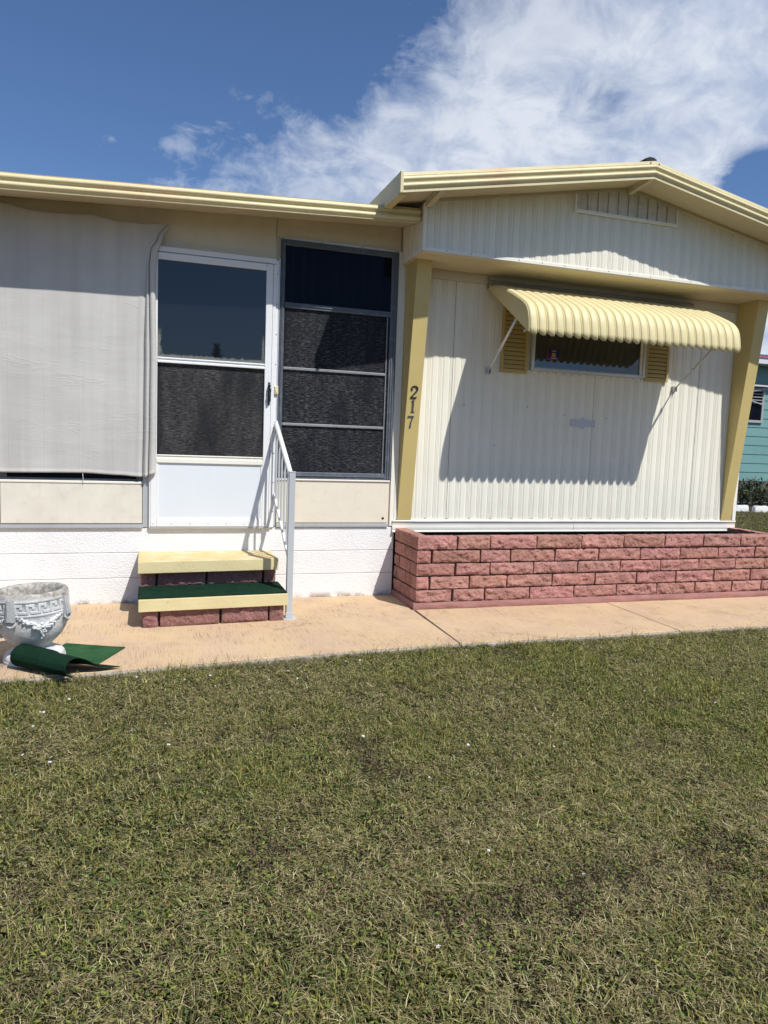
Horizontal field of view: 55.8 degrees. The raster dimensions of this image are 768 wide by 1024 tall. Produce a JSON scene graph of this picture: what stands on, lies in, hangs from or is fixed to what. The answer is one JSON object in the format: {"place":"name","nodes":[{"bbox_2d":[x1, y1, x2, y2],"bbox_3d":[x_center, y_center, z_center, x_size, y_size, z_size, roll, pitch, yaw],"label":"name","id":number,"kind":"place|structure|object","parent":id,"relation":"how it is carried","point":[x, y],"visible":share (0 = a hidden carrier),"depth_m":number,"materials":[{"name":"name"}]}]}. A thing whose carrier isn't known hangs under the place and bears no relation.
{"place":"outdoors","nodes":[
{"label":"outdoors","id":0,"kind":"place"},
{"bbox_2d":[0,503,767,1023],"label":"ground","id":1,"kind":"structure","parent":0,"point":[596,871],"depth_m":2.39,"materials":[{"name":"green plant"}]},
{"bbox_2d":[0,157,767,604],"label":"mobile home","id":2,"kind":"object","parent":1,"relation":"on","point":[454,353],"visible":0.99,"depth_m":5.98,"materials":[{"name":"white paint"}]},
{"bbox_2d":[0,472,141,480],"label":"window","id":3,"kind":"structure","parent":2,"relation":"in","point":[3,475],"depth_m":5.40,"materials":[{"name":"glass"}]},
{"bbox_2d":[0,202,168,476],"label":"tarp","id":4,"kind":"object","parent":2,"relation":"hanging from","point":[78,364],"visible":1,"depth_m":5.29,"materials":[{"name":"fabric"}]},
{"bbox_2d":[150,252,272,528],"bbox_3d":[-1.330,-0.903,5.623,0.907,2.081,0.076,0,6,-18],"label":"storm door","id":5,"kind":"structure","parent":2,"relation":"in","point":[214,315],"depth_m":5.64,"materials":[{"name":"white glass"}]},
{"bbox_2d":[277,236,398,479],"bbox_3d":[-0.374,-1.215,5.935,0.982,1.897,0.042,0,6,-18],"label":"window","id":6,"kind":"structure","parent":2,"relation":"in","point":[338,319],"depth_m":5.93,"materials":[{"name":"glass"}]},
{"bbox_2d":[570,418,594,428],"bbox_3d":[1.832,-0.818,6.696,0.256,0.102,0.005,0,6,-18],"label":"name plate","id":7,"kind":"object","parent":2,"relation":"attached to","point":[582,423],"visible":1,"depth_m":6.70,"materials":[{"name":"grey metal"}]},
{"bbox_2d":[527,332,646,380],"bbox_3d":[1.881,-1.528,6.619,1.240,0.584,0.037,0,6,-18],"label":"window","id":8,"kind":"structure","parent":2,"relation":"in","point":[564,355],"depth_m":6.63,"materials":[{"name":"glass"}]},
{"bbox_2d":[736,505,748,511],"bbox_3d":[8.687,-0.091,17.680,0.441,0.154,0.155,0,6,-18],"label":"edging block","id":9,"kind":"object","parent":1,"relation":"on","point":[743,508],"depth_m":17.61,"materials":[{"name":"white concrete"}]},
{"bbox_2d":[735,510,767,532],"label":"side lawn grass","id":10,"kind":"structure","parent":1,"relation":"on","point":[744,523],"depth_m":14.96,"materials":[{"name":"green plant"}]},
{"bbox_2d":[752,506,767,511],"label":"edging block","id":11,"kind":"object","parent":1,"relation":"on","point":[760,508],"depth_m":17.59,"materials":[{"name":"white concrete"}]},
{"bbox_2d":[0,595,767,687],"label":"path","id":12,"kind":"structure","parent":0,"point":[346,625],"depth_m":5.13,"materials":[{"name":"paint"}]},
{"bbox_2d":[0,582,71,667],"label":"urn planter","id":13,"kind":"object","parent":12,"relation":"on","point":[36,614],"visible":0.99,"depth_m":4.01,"materials":[{"name":"white stone"}]},
{"bbox_2d":[10,644,119,676],"bbox_3d":[-1.755,0.802,3.999,0.494,0.122,0.297,4,6,22],"label":"turf mat","id":14,"kind":"object","parent":12,"relation":"on","point":[42,659],"visible":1,"depth_m":3.91,"materials":[{"name":"green carpet"}]},
{"bbox_2d":[62,643,124,663],"bbox_3d":[-1.795,0.836,4.289,0.390,0.009,0.356,3,6,6],"label":"turf mat","id":15,"kind":"object","parent":12,"relation":"on","point":[96,654],"visible":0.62,"depth_m":4.33,"materials":[{"name":"green carpet"}]},
{"bbox_2d":[138,550,287,626],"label":"porch steps","id":16,"kind":"structure","parent":12,"relation":"on","point":[161,568],"depth_m":5.24,"materials":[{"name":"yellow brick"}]},
{"bbox_2d":[138,581,286,598],"bbox_3d":[-1.235,0.561,5.236,1.047,0.007,0.407,0,6,-22],"label":"step mat","id":17,"kind":"object","parent":16,"relation":"on","point":[195,590],"visible":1,"depth_m":5.21,"materials":[{"name":"green carpet"}]},
{"bbox_2d":[273,421,296,619],"bbox_3d":[-0.766,0.028,5.556,0.095,1.451,0.718,0,6,-18],"label":"handrail","id":18,"kind":"object","parent":12,"relation":"on","point":[288,539],"visible":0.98,"depth_m":5.31,"materials":[{"name":"white metal"}]},
{"bbox_2d":[391,528,767,611],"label":"brick planter","id":19,"kind":"object","parent":12,"relation":"on","point":[451,571],"visible":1,"depth_m":6.18,"materials":[{"name":"brick"}]},
{"bbox_2d":[0,0,767,354],"label":"sky","id":20,"kind":"structure","parent":0,"point":[331,100],"materials":[{"name":"blue"}]},
{"bbox_2d":[736,504,766,509],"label":"flower bed ground","id":21,"kind":"structure","parent":0,"point":[750,506],"depth_m":19.54,"materials":[{"name":"soil"}]},
{"bbox_2d":[737,476,767,505],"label":"bush","id":22,"kind":"object","parent":21,"relation":"on","point":[763,494],"visible":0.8,"depth_m":19.07,"materials":[{"name":"green plant"}]},
{"bbox_2d":[737,354,767,503],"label":"neighbour house","id":23,"kind":"structure","parent":0,"point":[754,461],"depth_m":19.77,"materials":[{"name":"teal"}]},
{"bbox_2d":[748,383,767,422],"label":"window","id":24,"kind":"structure","parent":23,"relation":"in","point":[757,405],"depth_m":19.64,"materials":[{"name":"white glass"}]}
]}

